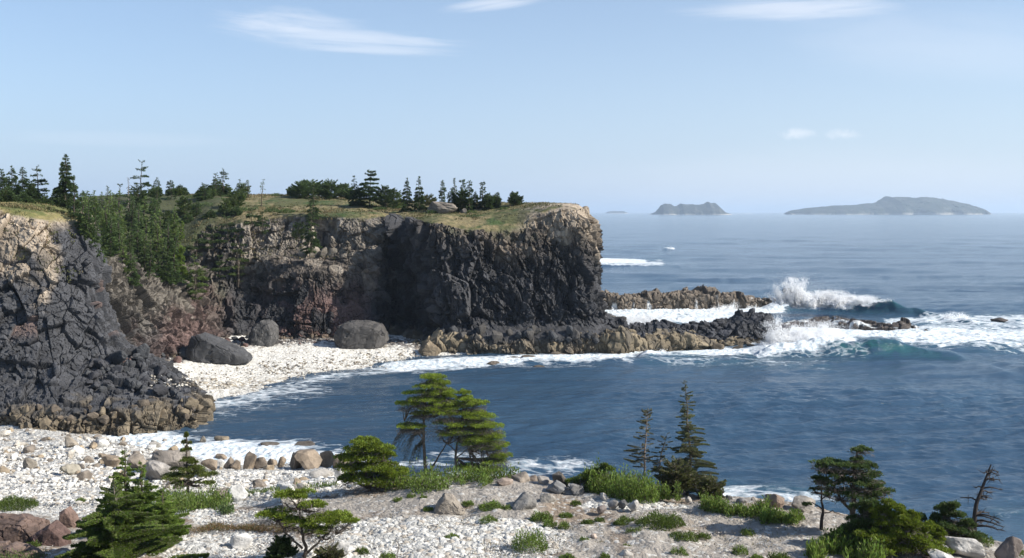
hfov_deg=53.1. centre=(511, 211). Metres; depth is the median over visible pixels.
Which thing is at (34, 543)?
tuft
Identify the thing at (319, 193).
pine
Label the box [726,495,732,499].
rock
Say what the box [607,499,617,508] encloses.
rock
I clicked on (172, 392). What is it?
rubble block
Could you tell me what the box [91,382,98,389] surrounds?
rubble block
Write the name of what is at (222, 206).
bush
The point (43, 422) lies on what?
boulder
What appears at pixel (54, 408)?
boulder
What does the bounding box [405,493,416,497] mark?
tuft
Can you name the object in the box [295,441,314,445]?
boulder
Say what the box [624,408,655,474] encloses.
spruce
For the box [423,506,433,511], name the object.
tuft
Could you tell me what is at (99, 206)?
spruce
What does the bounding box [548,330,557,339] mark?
fallen block
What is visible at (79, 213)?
spruce
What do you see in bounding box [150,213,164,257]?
spruce
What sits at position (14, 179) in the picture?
spruce
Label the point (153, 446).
beach rock
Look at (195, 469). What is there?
pine
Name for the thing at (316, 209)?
spruce
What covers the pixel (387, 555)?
tuft
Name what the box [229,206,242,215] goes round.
bush
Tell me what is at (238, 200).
bush
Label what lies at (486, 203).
spruce
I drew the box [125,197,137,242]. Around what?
spruce
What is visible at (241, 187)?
spruce
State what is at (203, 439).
boulder
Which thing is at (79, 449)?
beach rock
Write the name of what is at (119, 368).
rubble block
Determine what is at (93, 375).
rubble block
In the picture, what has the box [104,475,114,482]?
beach rock
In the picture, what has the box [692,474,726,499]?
shrub
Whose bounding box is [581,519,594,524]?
tuft
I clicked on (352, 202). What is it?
spruce
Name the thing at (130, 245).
spruce
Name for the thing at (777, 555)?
shrub
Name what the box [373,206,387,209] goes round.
shrub
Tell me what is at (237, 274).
spruce
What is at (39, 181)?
spruce
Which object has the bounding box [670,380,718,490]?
spruce
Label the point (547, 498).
rock
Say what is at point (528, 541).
shrub
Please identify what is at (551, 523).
tuft
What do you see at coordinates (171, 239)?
spruce
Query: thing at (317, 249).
ledge block
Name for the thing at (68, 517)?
outcrop
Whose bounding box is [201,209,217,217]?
bush
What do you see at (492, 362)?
boulder
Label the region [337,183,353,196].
pine
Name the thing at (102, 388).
rubble block
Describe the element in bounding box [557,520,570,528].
tuft
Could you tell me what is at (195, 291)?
spruce
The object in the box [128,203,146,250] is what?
spruce
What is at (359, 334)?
boulder
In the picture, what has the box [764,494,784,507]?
rock
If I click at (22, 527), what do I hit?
boulder
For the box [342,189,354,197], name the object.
pine
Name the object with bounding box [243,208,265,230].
pine
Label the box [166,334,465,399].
beach
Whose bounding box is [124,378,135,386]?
rubble block
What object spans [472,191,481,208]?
spruce
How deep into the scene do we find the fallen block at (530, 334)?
177.20 m
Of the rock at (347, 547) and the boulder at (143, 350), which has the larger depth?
the boulder at (143, 350)
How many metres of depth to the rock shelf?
179.71 m
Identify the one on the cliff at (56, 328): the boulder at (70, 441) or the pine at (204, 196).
the pine at (204, 196)
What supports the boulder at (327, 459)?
on the ground at (647, 543)
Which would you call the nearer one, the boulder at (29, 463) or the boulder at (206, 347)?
the boulder at (29, 463)
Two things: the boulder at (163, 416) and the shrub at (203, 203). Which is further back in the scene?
the shrub at (203, 203)
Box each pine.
[115,184,128,212]
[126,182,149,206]
[153,202,162,216]
[160,431,219,492]
[164,180,176,199]
[175,184,189,194]
[180,212,193,223]
[183,232,206,256]
[193,182,212,200]
[198,226,226,249]
[208,179,222,192]
[208,254,229,277]
[211,172,219,195]
[217,168,231,194]
[219,216,239,239]
[225,183,232,192]
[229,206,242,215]
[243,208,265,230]
[253,487,360,557]
[254,211,269,233]
[287,181,311,198]
[299,179,322,195]
[316,181,330,196]
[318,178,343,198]
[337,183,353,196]
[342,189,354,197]
[392,372,463,471]
[432,388,512,471]
[800,479,840,529]
[806,444,895,519]
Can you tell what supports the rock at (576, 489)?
on the ground at (647, 543)
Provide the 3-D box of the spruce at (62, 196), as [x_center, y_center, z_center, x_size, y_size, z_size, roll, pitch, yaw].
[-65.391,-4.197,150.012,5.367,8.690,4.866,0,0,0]
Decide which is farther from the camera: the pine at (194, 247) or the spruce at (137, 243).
the pine at (194, 247)
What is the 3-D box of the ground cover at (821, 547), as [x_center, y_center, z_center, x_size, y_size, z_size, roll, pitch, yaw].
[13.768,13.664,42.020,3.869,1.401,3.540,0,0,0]
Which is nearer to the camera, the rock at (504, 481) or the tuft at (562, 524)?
the tuft at (562, 524)
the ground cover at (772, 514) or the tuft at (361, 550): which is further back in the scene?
the ground cover at (772, 514)
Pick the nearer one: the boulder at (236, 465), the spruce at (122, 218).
the boulder at (236, 465)
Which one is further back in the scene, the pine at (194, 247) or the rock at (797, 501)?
the pine at (194, 247)
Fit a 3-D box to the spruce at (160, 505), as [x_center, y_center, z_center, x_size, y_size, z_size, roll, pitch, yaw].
[-16.314,14.135,47.542,2.610,2.549,2.980,0,0,23]
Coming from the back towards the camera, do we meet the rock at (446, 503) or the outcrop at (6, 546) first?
the rock at (446, 503)
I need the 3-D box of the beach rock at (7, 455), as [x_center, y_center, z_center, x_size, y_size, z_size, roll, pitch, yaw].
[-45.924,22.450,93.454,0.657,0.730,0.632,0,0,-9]
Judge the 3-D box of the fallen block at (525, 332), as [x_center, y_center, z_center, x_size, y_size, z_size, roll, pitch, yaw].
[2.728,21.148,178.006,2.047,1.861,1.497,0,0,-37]
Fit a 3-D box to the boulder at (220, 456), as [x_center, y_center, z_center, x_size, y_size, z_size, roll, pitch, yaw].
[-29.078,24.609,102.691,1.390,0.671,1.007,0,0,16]
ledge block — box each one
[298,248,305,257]
[308,247,319,257]
[318,247,326,257]
[327,247,337,256]
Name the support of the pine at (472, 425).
on the ground at (647, 543)
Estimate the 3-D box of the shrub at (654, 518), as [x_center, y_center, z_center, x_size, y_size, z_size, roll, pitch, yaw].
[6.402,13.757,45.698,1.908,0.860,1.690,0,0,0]
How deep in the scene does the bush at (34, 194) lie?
149.61 m
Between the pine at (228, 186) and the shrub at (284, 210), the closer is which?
the shrub at (284, 210)
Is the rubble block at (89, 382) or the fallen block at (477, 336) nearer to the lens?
the rubble block at (89, 382)
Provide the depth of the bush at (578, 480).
52.53 m
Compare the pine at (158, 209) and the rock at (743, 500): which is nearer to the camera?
the rock at (743, 500)
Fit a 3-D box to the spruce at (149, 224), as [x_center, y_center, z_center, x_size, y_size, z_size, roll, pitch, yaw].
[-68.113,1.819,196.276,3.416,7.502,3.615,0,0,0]
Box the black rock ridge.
[601,308,790,339]
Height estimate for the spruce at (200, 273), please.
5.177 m
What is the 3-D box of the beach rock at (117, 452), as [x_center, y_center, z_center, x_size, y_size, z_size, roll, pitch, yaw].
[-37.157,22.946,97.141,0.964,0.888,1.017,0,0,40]
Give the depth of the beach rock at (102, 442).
101.04 m
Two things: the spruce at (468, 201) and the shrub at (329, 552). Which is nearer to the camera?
the shrub at (329, 552)
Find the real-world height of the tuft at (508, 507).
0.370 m
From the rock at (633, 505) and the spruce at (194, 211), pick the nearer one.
the rock at (633, 505)
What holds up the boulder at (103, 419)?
on the cliff at (56, 328)
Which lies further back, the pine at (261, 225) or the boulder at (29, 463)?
the pine at (261, 225)
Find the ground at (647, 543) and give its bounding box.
[0,424,1023,557]
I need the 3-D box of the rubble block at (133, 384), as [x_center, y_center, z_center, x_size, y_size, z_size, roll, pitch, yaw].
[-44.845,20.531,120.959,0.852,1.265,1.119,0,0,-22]
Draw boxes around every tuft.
[26,539,41,546]
[354,545,369,554]
[378,550,395,557]
[392,497,401,501]
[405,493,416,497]
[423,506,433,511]
[444,532,459,538]
[461,500,473,506]
[478,513,498,523]
[499,504,511,509]
[542,518,557,528]
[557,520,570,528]
[558,512,572,517]
[558,552,575,557]
[570,499,581,505]
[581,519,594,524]
[594,516,604,522]
[599,552,609,557]
[625,526,640,532]
[669,546,688,555]
[697,531,711,539]
[731,544,748,555]
[740,527,755,536]
[749,553,763,557]
[982,537,994,547]
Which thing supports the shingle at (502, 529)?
on the ground at (647, 543)
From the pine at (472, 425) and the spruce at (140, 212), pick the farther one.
the spruce at (140, 212)
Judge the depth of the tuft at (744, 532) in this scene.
45.17 m
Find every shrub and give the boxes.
[0,494,38,511]
[195,201,214,207]
[263,534,298,557]
[264,207,279,211]
[278,208,294,212]
[290,221,307,242]
[312,540,344,557]
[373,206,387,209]
[386,189,402,205]
[424,193,437,204]
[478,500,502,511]
[511,528,547,552]
[528,510,553,522]
[612,514,636,525]
[634,509,676,530]
[653,455,700,495]
[661,511,685,528]
[668,530,699,542]
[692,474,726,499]
[766,550,791,557]
[824,522,859,540]
[843,497,883,544]
[852,497,918,557]
[876,508,953,557]
[917,511,926,522]
[924,519,955,553]
[927,500,979,541]
[948,517,988,546]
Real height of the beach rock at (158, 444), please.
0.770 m
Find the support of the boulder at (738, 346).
in the sea
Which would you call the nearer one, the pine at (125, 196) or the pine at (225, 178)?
the pine at (125, 196)
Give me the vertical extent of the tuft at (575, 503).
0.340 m
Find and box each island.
[606,211,626,212]
[650,202,731,214]
[784,196,991,214]
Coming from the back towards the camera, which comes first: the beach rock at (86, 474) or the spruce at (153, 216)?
the spruce at (153, 216)
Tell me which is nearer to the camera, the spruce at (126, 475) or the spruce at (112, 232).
the spruce at (126, 475)
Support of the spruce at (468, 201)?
on the headland cliff at (411, 276)
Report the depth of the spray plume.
241.07 m
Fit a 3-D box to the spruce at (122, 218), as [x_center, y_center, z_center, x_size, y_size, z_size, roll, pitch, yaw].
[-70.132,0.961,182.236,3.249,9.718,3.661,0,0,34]
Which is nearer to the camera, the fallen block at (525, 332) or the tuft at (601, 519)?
the tuft at (601, 519)
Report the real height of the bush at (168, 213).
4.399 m
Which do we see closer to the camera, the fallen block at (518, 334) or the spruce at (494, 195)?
the fallen block at (518, 334)
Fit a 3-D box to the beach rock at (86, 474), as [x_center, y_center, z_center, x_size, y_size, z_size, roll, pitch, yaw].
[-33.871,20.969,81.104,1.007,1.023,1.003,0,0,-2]
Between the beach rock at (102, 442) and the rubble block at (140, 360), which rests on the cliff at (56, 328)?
the rubble block at (140, 360)
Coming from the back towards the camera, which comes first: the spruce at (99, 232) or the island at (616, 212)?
the island at (616, 212)
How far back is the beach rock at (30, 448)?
96.55 m
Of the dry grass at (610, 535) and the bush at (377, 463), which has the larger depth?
the bush at (377, 463)
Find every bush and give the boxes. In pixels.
[147,186,163,197]
[159,210,178,227]
[174,187,186,195]
[175,195,193,215]
[205,188,218,196]
[217,197,232,213]
[226,188,245,206]
[239,183,250,194]
[332,435,409,495]
[507,191,523,205]
[565,462,615,491]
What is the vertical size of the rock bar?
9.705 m
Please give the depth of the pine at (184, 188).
237.94 m
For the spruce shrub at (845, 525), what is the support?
on the ground at (647, 543)
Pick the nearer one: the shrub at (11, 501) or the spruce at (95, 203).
the shrub at (11, 501)
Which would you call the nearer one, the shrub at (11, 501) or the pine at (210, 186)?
the shrub at (11, 501)
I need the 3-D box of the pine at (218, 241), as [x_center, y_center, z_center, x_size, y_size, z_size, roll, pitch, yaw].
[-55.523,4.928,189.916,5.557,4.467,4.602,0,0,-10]
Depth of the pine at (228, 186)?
237.61 m
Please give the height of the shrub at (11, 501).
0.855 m
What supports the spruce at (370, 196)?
on the headland cliff at (411, 276)
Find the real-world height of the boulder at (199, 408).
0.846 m
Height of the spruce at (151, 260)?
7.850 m
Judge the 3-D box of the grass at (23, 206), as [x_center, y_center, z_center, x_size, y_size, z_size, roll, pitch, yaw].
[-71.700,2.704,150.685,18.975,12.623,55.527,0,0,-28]
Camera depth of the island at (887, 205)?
9022.29 m
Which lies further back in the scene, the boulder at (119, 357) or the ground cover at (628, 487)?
the boulder at (119, 357)
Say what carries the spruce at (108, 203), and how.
on the headland cliff at (411, 276)
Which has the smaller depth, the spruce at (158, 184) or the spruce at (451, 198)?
the spruce at (451, 198)
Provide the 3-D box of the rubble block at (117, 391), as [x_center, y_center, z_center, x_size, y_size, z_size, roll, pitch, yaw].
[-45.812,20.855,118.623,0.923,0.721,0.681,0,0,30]
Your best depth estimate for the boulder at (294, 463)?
95.41 m
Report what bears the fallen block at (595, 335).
on the rock shelf
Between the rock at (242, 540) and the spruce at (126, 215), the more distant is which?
the spruce at (126, 215)
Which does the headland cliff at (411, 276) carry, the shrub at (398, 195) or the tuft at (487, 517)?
the shrub at (398, 195)
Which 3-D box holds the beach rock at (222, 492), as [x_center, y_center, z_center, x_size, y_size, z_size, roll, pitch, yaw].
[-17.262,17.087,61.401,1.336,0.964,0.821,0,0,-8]
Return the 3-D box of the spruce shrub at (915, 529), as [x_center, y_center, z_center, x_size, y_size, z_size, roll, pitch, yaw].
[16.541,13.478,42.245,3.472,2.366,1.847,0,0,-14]
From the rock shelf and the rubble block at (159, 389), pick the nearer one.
the rubble block at (159, 389)
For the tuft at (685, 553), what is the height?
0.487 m
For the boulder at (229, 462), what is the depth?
95.21 m
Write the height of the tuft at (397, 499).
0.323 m
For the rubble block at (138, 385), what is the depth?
120.89 m
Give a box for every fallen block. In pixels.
[422,327,429,334]
[449,325,457,331]
[456,332,466,338]
[474,333,479,341]
[476,323,485,334]
[492,330,502,343]
[506,328,512,335]
[514,331,521,338]
[523,328,532,338]
[526,327,533,340]
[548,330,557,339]
[566,325,572,334]
[571,328,579,339]
[591,333,598,339]
[592,338,599,344]
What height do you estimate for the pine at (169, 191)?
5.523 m
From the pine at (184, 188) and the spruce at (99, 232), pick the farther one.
the pine at (184, 188)
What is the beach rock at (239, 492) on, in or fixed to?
on the ground at (647, 543)
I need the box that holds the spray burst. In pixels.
[754,310,882,345]
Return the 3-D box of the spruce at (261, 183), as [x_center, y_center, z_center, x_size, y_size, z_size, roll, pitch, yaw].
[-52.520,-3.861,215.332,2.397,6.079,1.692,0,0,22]
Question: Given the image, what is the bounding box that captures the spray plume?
[764,266,896,310]
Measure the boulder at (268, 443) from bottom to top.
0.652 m
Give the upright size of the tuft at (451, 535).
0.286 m
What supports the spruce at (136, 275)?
on the headland cliff at (411, 276)
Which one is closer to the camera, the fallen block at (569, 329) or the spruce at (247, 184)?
the fallen block at (569, 329)
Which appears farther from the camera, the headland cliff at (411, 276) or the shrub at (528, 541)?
the headland cliff at (411, 276)
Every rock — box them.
[0,430,10,436]
[0,466,9,473]
[5,453,12,458]
[11,452,17,460]
[15,442,27,446]
[15,470,22,477]
[23,444,35,452]
[67,450,75,456]
[71,445,84,454]
[77,470,92,481]
[82,456,93,462]
[89,441,96,448]
[95,438,109,447]
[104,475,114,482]
[114,449,124,456]
[118,441,127,445]
[146,444,155,450]
[149,442,160,447]
[168,445,177,449]
[213,488,229,497]
[217,459,224,467]
[228,484,248,501]
[230,533,251,548]
[252,479,266,487]
[263,465,273,469]
[279,484,294,490]
[281,497,300,504]
[293,478,300,484]
[293,482,308,488]
[331,541,352,554]
[434,493,464,514]
[496,477,512,485]
[511,471,529,482]
[513,491,536,509]
[530,475,537,480]
[537,475,549,484]
[540,493,555,502]
[546,480,565,493]
[552,471,568,486]
[570,483,583,494]
[597,505,606,513]
[600,493,608,500]
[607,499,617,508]
[618,499,626,508]
[619,549,632,555]
[627,500,639,510]
[685,496,691,502]
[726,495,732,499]
[736,498,747,503]
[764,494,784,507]
[791,495,815,512]
[926,549,953,557]
[945,536,986,557]
[994,536,1022,557]
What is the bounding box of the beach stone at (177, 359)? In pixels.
[173,356,181,362]
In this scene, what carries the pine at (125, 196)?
on the cliff at (56, 328)
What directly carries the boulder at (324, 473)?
on the ground at (647, 543)
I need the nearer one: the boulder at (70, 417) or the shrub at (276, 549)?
the shrub at (276, 549)
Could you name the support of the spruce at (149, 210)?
on the headland cliff at (411, 276)
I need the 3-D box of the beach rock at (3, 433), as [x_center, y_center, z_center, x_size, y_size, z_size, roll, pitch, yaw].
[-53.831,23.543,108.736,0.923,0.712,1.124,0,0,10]
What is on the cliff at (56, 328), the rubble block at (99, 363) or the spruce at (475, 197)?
the rubble block at (99, 363)
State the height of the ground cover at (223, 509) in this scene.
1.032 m
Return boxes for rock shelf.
[407,325,764,353]
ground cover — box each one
[0,544,49,557]
[151,478,233,513]
[217,500,235,514]
[231,479,338,495]
[384,457,520,494]
[582,452,682,503]
[696,491,772,520]
[757,504,805,524]
[803,524,887,557]
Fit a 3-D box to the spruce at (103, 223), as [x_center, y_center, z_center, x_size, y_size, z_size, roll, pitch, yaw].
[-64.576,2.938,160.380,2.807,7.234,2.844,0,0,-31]
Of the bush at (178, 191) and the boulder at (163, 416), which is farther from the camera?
the bush at (178, 191)
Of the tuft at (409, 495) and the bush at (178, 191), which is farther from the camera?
the bush at (178, 191)
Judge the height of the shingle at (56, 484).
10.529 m
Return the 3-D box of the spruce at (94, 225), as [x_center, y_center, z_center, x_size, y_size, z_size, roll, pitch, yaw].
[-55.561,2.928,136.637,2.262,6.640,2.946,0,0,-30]
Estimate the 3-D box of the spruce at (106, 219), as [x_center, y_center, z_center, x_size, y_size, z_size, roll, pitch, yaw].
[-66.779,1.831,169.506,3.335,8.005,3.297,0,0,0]
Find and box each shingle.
[0,436,345,504]
[9,491,1021,557]
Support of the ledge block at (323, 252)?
on the headland cliff at (411, 276)
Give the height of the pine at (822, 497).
2.294 m
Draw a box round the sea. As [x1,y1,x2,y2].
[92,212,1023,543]
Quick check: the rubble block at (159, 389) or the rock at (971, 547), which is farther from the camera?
the rubble block at (159, 389)
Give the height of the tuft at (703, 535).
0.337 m
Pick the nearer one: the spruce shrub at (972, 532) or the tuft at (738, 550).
the tuft at (738, 550)
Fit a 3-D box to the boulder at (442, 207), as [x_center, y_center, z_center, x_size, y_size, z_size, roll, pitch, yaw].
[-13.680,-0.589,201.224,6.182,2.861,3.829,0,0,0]
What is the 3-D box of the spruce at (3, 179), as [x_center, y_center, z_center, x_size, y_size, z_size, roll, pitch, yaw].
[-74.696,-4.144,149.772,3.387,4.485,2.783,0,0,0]
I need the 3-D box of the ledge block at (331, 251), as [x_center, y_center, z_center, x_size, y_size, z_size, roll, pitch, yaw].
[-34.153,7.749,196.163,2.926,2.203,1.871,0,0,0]
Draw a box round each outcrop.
[0,541,45,557]
[31,520,71,546]
[59,506,78,527]
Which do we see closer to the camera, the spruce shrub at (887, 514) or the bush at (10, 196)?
the spruce shrub at (887, 514)
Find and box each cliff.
[0,201,215,436]
[80,194,627,357]
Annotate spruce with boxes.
[0,169,14,195]
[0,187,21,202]
[1,166,21,194]
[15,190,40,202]
[17,166,29,192]
[25,165,48,196]
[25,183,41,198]
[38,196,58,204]
[50,154,84,209]
[54,479,209,557]
[66,175,79,218]
[71,192,91,210]
[74,190,88,232]
[79,191,96,230]
[79,196,93,244]
[82,203,97,247]
[90,190,99,218]
[90,210,104,257]
[96,192,106,225]
[96,215,105,262]
[97,208,107,251]
[97,450,151,510]
[100,199,117,245]
[102,190,114,232]
[102,213,119,256]
[104,186,109,199]
[105,205,117,248]
[109,193,121,221]
[112,190,126,241]
[114,213,128,249]
[114,215,124,253]
[118,233,131,272]
[123,192,135,224]
[123,227,137,261]
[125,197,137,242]
[125,247,142,286]
[125,460,161,513]
[127,159,154,202]
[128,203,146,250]
[132,203,144,247]
[132,222,145,264]
[136,217,154,266]
[137,196,151,232]
[137,236,152,273]
[140,488,191,541]
[144,233,156,279]
[145,197,155,213]
[148,202,164,237]
[149,200,161,243]
[150,177,162,194]
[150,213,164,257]
[152,187,161,203]
[153,209,169,259]
[155,239,172,279]
[158,247,175,283]
[162,219,171,269]
[163,217,175,253]
[167,231,186,284]
[169,207,182,239]
[169,221,192,283]
[186,256,208,301]
[188,200,201,215]
[197,266,210,292]
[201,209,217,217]
[217,185,228,195]
[221,206,231,217]
[224,221,249,286]
[235,179,246,197]
[246,180,251,197]
[256,182,267,205]
[300,203,322,254]
[305,183,320,222]
[347,175,365,206]
[355,169,381,206]
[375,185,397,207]
[398,178,414,212]
[412,176,427,210]
[438,180,446,202]
[446,188,455,204]
[452,178,458,209]
[452,188,473,209]
[457,179,465,209]
[464,180,474,210]
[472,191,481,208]
[477,181,485,207]
[481,193,494,210]
[482,194,501,207]
[493,192,500,208]
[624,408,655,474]
[650,432,672,485]
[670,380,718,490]
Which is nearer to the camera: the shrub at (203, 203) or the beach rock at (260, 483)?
the beach rock at (260, 483)
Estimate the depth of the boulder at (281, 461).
96.82 m
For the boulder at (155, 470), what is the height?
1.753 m
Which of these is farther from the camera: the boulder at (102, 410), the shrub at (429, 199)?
the shrub at (429, 199)
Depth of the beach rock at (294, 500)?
52.07 m
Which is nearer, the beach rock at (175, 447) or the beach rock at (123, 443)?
the beach rock at (175, 447)
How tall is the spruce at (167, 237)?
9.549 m
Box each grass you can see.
[0,199,82,282]
[125,193,577,258]
[187,521,300,533]
[373,505,810,557]
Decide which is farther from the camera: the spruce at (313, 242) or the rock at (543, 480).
the spruce at (313, 242)
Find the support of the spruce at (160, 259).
on the headland cliff at (411, 276)
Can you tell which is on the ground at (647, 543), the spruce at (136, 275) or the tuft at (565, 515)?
the tuft at (565, 515)
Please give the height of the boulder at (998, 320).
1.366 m
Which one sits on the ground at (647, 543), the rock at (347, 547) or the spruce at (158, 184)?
the rock at (347, 547)
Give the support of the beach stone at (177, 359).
on the beach at (284, 351)
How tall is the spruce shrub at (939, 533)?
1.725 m
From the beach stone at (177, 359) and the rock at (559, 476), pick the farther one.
the beach stone at (177, 359)
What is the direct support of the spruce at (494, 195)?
on the headland cliff at (411, 276)
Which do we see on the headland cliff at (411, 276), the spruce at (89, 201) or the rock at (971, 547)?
the spruce at (89, 201)
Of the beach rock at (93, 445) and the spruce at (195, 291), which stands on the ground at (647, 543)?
the beach rock at (93, 445)
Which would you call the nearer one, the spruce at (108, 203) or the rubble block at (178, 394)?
the rubble block at (178, 394)
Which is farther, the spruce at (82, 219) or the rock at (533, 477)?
the spruce at (82, 219)
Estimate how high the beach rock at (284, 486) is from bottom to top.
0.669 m
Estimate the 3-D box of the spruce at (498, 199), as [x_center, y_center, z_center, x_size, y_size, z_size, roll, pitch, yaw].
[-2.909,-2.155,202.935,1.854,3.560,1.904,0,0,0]
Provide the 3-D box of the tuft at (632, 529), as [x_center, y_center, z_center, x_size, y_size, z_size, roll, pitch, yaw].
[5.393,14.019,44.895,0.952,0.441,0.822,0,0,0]
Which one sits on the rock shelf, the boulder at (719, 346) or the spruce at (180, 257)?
the boulder at (719, 346)
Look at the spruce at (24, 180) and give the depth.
155.66 m
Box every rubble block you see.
[85,380,92,384]
[87,371,99,380]
[88,358,94,367]
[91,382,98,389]
[93,358,105,368]
[99,386,106,391]
[112,365,122,372]
[113,389,120,394]
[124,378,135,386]
[128,361,134,367]
[129,381,135,390]
[134,381,141,389]
[136,358,144,363]
[140,375,150,380]
[153,384,167,395]
[154,365,164,375]
[160,376,166,381]
[169,390,176,396]
[174,391,182,399]
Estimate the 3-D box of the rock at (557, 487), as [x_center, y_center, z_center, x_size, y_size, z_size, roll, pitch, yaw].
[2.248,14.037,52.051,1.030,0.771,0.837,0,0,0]
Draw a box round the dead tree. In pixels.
[956,464,1005,531]
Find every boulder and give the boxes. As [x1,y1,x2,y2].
[0,513,49,542]
[17,414,24,422]
[21,405,28,413]
[22,457,37,468]
[36,404,42,409]
[39,417,51,429]
[50,404,61,412]
[59,464,80,474]
[65,436,78,446]
[67,414,74,421]
[87,412,98,419]
[97,415,108,423]
[98,406,105,415]
[102,454,120,466]
[109,350,126,364]
[111,411,116,418]
[127,453,145,468]
[131,343,149,360]
[137,399,149,407]
[143,460,170,479]
[151,450,190,470]
[158,409,167,422]
[178,346,187,358]
[179,408,189,414]
[184,397,198,409]
[186,332,252,364]
[196,404,203,410]
[199,436,205,441]
[201,459,217,470]
[214,436,228,440]
[215,454,226,459]
[223,457,233,468]
[230,460,240,469]
[243,451,256,468]
[248,319,278,346]
[254,457,266,468]
[260,442,279,445]
[267,459,277,465]
[277,456,285,467]
[289,452,301,468]
[293,449,321,468]
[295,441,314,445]
[310,469,333,477]
[320,451,333,467]
[333,320,388,348]
[333,454,348,468]
[334,468,343,477]
[418,340,440,355]
[427,201,456,213]
[487,361,499,364]
[711,343,723,349]
[732,345,742,348]
[990,318,1007,321]
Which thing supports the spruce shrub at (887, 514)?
on the ground at (647, 543)
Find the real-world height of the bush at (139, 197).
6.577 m
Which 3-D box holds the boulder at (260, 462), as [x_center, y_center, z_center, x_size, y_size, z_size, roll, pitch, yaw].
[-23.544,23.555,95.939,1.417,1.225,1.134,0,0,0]
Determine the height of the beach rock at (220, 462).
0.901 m
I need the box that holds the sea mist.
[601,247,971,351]
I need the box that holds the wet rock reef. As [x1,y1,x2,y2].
[780,316,918,330]
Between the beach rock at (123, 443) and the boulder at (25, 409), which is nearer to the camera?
the beach rock at (123, 443)
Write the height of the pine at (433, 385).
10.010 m
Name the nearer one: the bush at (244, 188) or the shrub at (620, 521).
the shrub at (620, 521)
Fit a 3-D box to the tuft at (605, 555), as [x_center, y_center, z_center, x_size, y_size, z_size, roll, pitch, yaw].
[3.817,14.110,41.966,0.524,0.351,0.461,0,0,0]
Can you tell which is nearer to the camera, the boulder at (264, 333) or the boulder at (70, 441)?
the boulder at (70, 441)
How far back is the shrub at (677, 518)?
45.90 m
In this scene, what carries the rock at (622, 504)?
on the ground at (647, 543)
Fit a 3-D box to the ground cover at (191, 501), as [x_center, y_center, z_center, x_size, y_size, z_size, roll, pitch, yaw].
[-19.586,16.840,60.732,4.342,3.887,15.451,0,0,-27]
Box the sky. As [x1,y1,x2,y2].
[0,0,1023,211]
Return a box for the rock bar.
[600,284,791,309]
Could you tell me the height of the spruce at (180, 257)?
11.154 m
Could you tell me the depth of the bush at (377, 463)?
53.27 m
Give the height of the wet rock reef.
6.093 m
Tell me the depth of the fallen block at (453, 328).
179.55 m
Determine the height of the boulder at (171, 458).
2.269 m
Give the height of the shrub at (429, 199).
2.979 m
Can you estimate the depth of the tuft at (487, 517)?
46.77 m
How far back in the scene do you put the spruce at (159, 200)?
218.44 m
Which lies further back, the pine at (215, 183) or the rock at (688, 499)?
the pine at (215, 183)
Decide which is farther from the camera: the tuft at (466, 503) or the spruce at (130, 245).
the spruce at (130, 245)
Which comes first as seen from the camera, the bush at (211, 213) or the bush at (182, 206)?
the bush at (211, 213)
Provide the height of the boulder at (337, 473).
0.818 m
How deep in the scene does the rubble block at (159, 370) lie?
125.89 m
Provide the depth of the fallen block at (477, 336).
176.55 m
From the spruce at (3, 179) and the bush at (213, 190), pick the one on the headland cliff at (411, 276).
the bush at (213, 190)
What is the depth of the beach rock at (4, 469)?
85.24 m
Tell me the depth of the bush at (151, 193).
226.75 m
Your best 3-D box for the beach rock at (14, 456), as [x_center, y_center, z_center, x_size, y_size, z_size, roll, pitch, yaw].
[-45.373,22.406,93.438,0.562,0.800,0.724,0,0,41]
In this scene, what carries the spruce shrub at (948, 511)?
on the ground at (647, 543)
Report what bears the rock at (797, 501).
on the ground at (647, 543)
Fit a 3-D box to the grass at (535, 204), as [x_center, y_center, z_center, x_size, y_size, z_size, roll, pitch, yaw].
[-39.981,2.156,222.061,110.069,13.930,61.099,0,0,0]
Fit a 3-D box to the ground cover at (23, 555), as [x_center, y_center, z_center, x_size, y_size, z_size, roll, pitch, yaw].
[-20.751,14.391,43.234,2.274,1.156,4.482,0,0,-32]
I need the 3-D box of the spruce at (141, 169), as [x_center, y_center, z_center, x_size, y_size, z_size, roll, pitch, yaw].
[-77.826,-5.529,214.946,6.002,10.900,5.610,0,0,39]
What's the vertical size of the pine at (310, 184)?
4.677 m
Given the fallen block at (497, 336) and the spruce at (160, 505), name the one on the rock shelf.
the fallen block at (497, 336)
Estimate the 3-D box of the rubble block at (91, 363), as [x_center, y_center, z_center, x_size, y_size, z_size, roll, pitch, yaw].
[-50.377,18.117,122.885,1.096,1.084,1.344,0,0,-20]
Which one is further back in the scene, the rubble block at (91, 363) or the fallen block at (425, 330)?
the fallen block at (425, 330)
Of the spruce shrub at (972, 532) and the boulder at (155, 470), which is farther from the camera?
the boulder at (155, 470)
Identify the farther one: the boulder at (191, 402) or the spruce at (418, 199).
the spruce at (418, 199)
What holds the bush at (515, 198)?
on the headland cliff at (411, 276)
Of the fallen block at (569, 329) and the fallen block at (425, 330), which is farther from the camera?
the fallen block at (425, 330)

